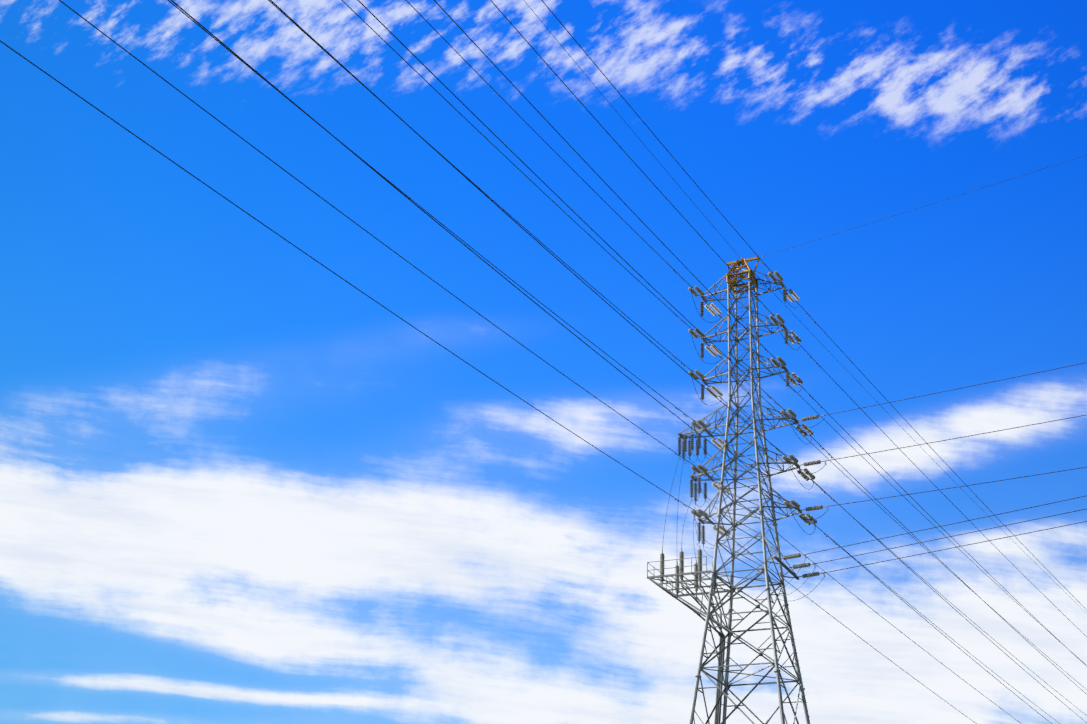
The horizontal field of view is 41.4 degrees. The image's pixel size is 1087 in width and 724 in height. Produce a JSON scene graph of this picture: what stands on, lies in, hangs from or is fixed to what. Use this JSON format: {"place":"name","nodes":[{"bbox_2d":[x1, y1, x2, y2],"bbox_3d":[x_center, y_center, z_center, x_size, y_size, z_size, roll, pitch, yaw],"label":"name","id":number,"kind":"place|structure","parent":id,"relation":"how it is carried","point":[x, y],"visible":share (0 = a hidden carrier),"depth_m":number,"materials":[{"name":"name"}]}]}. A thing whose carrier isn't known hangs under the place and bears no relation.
{"place":"outdoors","nodes":[
{"label":"outdoors","id":0,"kind":"place"},
{"bbox_2d":[0,0,1086,723],"label":"sky","id":1,"kind":"structure","parent":0,"point":[237,486],"materials":[{"name":"blue"}]},
{"label":"ground","id":2,"kind":"structure","parent":0,"visible":0},
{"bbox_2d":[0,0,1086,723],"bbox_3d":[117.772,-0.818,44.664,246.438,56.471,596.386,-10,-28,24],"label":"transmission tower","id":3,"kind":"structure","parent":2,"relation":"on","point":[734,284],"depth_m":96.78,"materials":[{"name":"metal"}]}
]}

